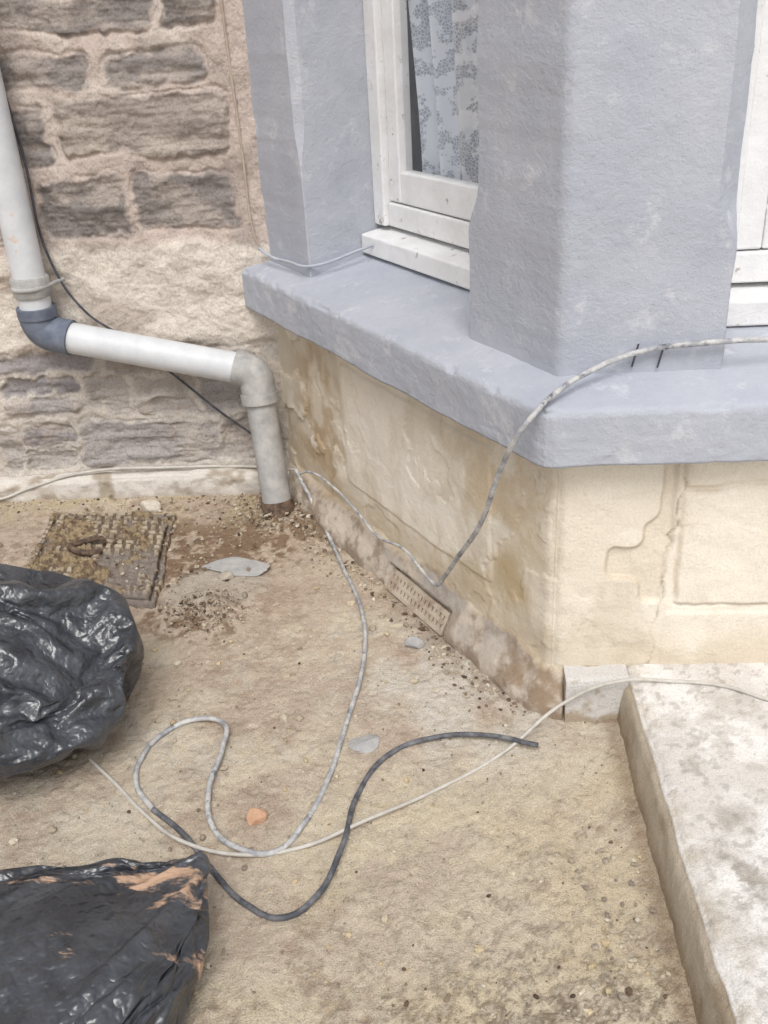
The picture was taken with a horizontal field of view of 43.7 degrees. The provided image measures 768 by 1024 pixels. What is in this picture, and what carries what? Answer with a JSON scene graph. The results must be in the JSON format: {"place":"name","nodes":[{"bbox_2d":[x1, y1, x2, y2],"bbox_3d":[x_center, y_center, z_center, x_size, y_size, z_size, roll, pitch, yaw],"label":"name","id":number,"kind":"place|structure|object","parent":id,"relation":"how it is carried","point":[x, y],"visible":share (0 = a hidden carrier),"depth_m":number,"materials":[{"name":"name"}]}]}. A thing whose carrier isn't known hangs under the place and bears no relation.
{"place":"outdoors","nodes":[
{"label":"outdoors","id":0,"kind":"place"},
{"bbox_2d":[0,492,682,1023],"bbox_3d":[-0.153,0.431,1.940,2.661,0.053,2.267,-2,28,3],"label":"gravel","id":1,"kind":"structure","parent":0,"point":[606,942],"depth_m":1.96,"materials":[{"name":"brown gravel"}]},
{"bbox_2d":[0,494,696,1023],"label":"ground","id":2,"kind":"structure","parent":0,"point":[528,818],"depth_m":1.75,"materials":[{"name":"beige concrete"}]},
{"bbox_2d":[0,563,143,779],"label":"rubbish bag","id":3,"kind":"object","parent":2,"relation":"on","point":[71,655],"visible":1,"depth_m":1.84,"materials":[{"name":"black plastic"}]},
{"bbox_2d":[26,510,176,608],"bbox_3d":[-0.775,0.122,2.615,0.435,0.052,0.510,-2,28,3],"label":"manhole cover","id":4,"kind":"object","parent":2,"relation":"on","point":[140,531],"visible":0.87,"depth_m":2.61,"materials":[{"name":"rusty cast iron"},{"name":"dirt"},{"name":"moss"}]},
{"bbox_2d":[67,535,106,555],"bbox_3d":[-0.814,0.092,2.619,0.104,0.029,0.089,-2,28,3],"label":"rusty ring","id":5,"kind":"object","parent":4,"relation":"on","point":[72,547],"visible":1,"depth_m":2.61,"materials":[{"name":"metal"}]},
{"bbox_2d":[0,851,209,1023],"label":"rubbish bag","id":6,"kind":"object","parent":2,"relation":"on","point":[116,941],"visible":1,"depth_m":1.36,"materials":[{"name":"black plastic"}]},
{"bbox_2d":[0,468,288,502],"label":"concrete ledge","id":7,"kind":"object","parent":2,"relation":"on","point":[191,482],"visible":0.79,"depth_m":2.89,"materials":[{"name":"beige concrete"}]},
{"bbox_2d":[0,0,289,476],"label":"stone wall","id":8,"kind":"structure","parent":7,"relation":"on","point":[123,113],"depth_m":2.56,"materials":[{"name":"beige stone"}]},
{"bbox_2d":[5,91,250,433],"bbox_3d":[-0.727,-1.272,2.267,0.586,2.418,0.013,-2,28,3],"label":"black wall cable","id":9,"kind":"object","parent":8,"relation":"attached to","point":[75,300],"depth_m":2.60,"materials":[{"name":"black plastic"}]},
{"bbox_2d":[220,0,259,246],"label":"cream wall cable","id":10,"kind":"object","parent":8,"relation":"attached to","point":[237,117],"visible":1,"depth_m":2.42,"materials":[{"name":"beige plastic"}]},
{"bbox_2d":[0,69,294,517],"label":"drainpipe","id":11,"kind":"object","parent":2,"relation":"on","point":[45,327],"visible":0.98,"depth_m":2.61,"materials":[{"name":"white plastic"}]},
{"bbox_2d":[0,465,294,500],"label":"white cable","id":12,"kind":"object","parent":2,"relation":"on","point":[129,468],"visible":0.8,"depth_m":2.88,"materials":[{"name":"white plastic"}]},
{"bbox_2d":[140,500,161,512],"bbox_3d":[-0.693,-0.015,2.846,0.044,0.042,0.060,-27,36,-37],"label":"stone fragment","id":13,"kind":"object","parent":2,"relation":"on","point":[151,506],"visible":0.94,"depth_m":2.83,"materials":[{"name":"beige stone"}]},
{"bbox_2d":[218,570,233,580],"bbox_3d":[-0.410,0.167,2.473,0.035,0.027,0.033,-20,32,-29],"label":"stone fragment","id":14,"kind":"object","parent":2,"relation":"on","point":[225,575],"visible":1,"depth_m":2.46,"materials":[{"name":"beige stone"}]},
{"bbox_2d":[202,557,269,576],"bbox_3d":[-0.387,0.143,2.522,0.174,0.018,0.093,11,31,25],"label":"slate fragment","id":15,"kind":"object","parent":2,"relation":"on","point":[236,566],"visible":0.96,"depth_m":2.51,"materials":[{"name":"grey stone"}]},
{"bbox_2d":[246,808,267,825],"bbox_3d":[-0.231,0.553,1.741,0.039,0.024,0.034,-2,28,3],"label":"brick fragment","id":16,"kind":"object","parent":2,"relation":"on","point":[254,816],"visible":1,"depth_m":1.73,"materials":[{"name":"orange brick"}]},
{"bbox_2d":[133,468,538,921],"bbox_3d":[-0.262,0.285,2.121,0.724,0.138,1.324,-16,30,-22],"label":"coaxial cable","id":17,"kind":"object","parent":2,"relation":"on","point":[234,895],"visible":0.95,"depth_m":1.81,"materials":[{"name":"grey plastic"}]},
{"bbox_2d":[348,734,379,752],"bbox_3d":[-0.040,0.459,1.903,0.063,0.014,0.053,-2,28,3],"label":"slate fragment","id":18,"kind":"object","parent":2,"relation":"on","point":[369,743],"visible":1,"depth_m":1.90,"materials":[{"name":"grey stone"}]},
{"bbox_2d":[406,0,422,171],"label":"room back","id":19,"kind":"object","parent":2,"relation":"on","point":[416,147],"depth_m":3.61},
{"bbox_2d":[405,636,424,648],"bbox_3d":[0.070,0.299,2.188,0.048,0.030,0.032,-2,28,3],"label":"stone fragment","id":20,"kind":"object","parent":2,"relation":"on","point":[415,642],"visible":1,"depth_m":2.18,"materials":[{"name":"grey stone"}]},
{"bbox_2d":[88,678,767,856],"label":"white cable","id":21,"kind":"object","parent":2,"relation":"on","point":[292,849],"visible":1,"depth_m":1.80,"materials":[{"name":"white plastic"}]},
{"bbox_2d":[274,322,767,719],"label":"bay wall","id":22,"kind":"structure","parent":2,"relation":"on","point":[551,574],"depth_m":1.91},
{"bbox_2d":[258,243,373,267],"bbox_3d":[-0.202,-0.656,2.436,0.355,0.054,0.106,12,32,26],"label":"cream cable","id":23,"kind":"object","parent":22,"relation":"on","point":[318,264],"visible":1,"depth_m":2.38,"materials":[{"name":"white plastic"}]},
{"bbox_2d":[361,225,469,289],"bbox_3d":[0.165,-0.585,2.207,0.132,0.064,0.656,-18,31,-25],"label":"window wood sill","id":24,"kind":"structure","parent":22,"relation":"on","point":[441,260],"depth_m":2.24,"materials":[{"name":"white paint"}]},
{"bbox_2d":[363,0,394,225],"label":"frame jamb","id":25,"kind":"object","parent":24,"relation":"on","point":[373,28],"visible":0.49,"depth_m":2.28,"materials":[{"name":"white paint"}]},
{"bbox_2d":[389,202,469,248],"bbox_3d":[0.180,-0.645,2.187,0.066,0.057,0.554,-18,31,-25],"label":"frame bottom","id":26,"kind":"object","parent":24,"relation":"on","point":[438,226],"visible":0.39,"depth_m":2.24,"materials":[{"name":"white paint"}]},
{"bbox_2d":[381,0,412,202],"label":"sash stile","id":27,"kind":"object","parent":26,"relation":"on","point":[395,46],"visible":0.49,"depth_m":2.23,"materials":[{"name":"white paint"}]},
{"bbox_2d":[401,170,478,220],"bbox_3d":[0.171,-0.704,2.152,0.039,0.074,0.450,-18,31,-25],"label":"sash rail","id":28,"kind":"object","parent":26,"relation":"on","point":[442,194],"visible":0.56,"depth_m":2.19,"materials":[{"name":"white paint"}]},
{"bbox_2d":[385,568,451,635],"bbox_3d":[0.092,0.214,2.317,0.062,0.064,0.250,-18,31,-25],"label":"air brick","id":29,"kind":"object","parent":22,"relation":"in","point":[434,614],"visible":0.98,"depth_m":2.30,"materials":[{"name":"ceramic"}]},
{"bbox_2d":[242,254,767,468],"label":"bay sill","id":30,"kind":"structure","parent":22,"relation":"on","point":[403,329],"depth_m":1.74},
{"bbox_2d":[242,0,383,277],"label":"end pier","id":31,"kind":"structure","parent":30,"relation":"on","point":[308,79],"depth_m":2.30,"materials":[{"name":"grey paint"}]},
{"bbox_2d":[298,336,767,586],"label":"grey cable","id":32,"kind":"object","parent":22,"relation":"attached to","point":[543,404],"visible":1,"depth_m":1.64,"materials":[{"name":"grey plastic"}]},
{"bbox_2d":[469,0,757,376],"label":"corner pillar","id":33,"kind":"structure","parent":22,"relation":"on","point":[603,224],"depth_m":1.56,"materials":[{"name":"grey paint"}]},
{"bbox_2d":[631,344,663,367],"bbox_3d":[0.457,-0.270,1.656,0.056,0.046,0.006,-2,28,3],"label":"cable clip","id":34,"kind":"object","parent":33,"relation":"attached to","point":[658,363],"visible":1,"depth_m":1.66,"materials":[{"name":"grey plastic"}]},
{"bbox_2d":[727,282,767,325],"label":"window wood sill","id":35,"kind":"structure","parent":22,"relation":"on","point":[748,303],"depth_m":1.76,"materials":[{"name":"white paint"}]},
{"bbox_2d":[731,248,767,282],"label":"frame bottom","id":36,"kind":"object","parent":35,"relation":"on","point":[750,265],"visible":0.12,"depth_m":1.77,"materials":[{"name":"white paint"}]},
{"bbox_2d":[737,0,767,249],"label":"sash stile","id":37,"kind":"object","parent":36,"relation":"on","point":[754,196],"visible":0.55,"depth_m":1.69,"materials":[{"name":"white paint"}]},
{"bbox_2d":[761,204,767,247],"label":"sash rail","id":38,"kind":"object","parent":36,"relation":"on","point":[764,243],"visible":0.48,"depth_m":1.75,"materials":[{"name":"white paint"}]},
{"bbox_2d":[736,0,764,229],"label":"frame jamb","id":39,"kind":"object","parent":35,"relation":"on","point":[760,11],"visible":0.02,"depth_m":1.63,"materials":[{"name":"white paint"}]},
{"bbox_2d":[563,664,628,722],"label":"concrete kerb block","id":40,"kind":"structure","parent":2,"relation":"on","point":[601,703],"depth_m":1.91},
{"bbox_2d":[617,663,767,1023],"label":"concrete path","id":41,"kind":"structure","parent":0,"point":[697,755],"depth_m":1.58,"materials":[{"name":"grey concrete"}]},
{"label":"frame head","id":42,"kind":"object","parent":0,"visible":0},
{"bbox_2d":[408,0,478,182],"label":"lace curtain","id":43,"kind":"object","parent":42,"relation":"hanging from","point":[444,37],"visible":0.36,"depth_m":2.16,"materials":[{"name":"white fabric"}]}
]}

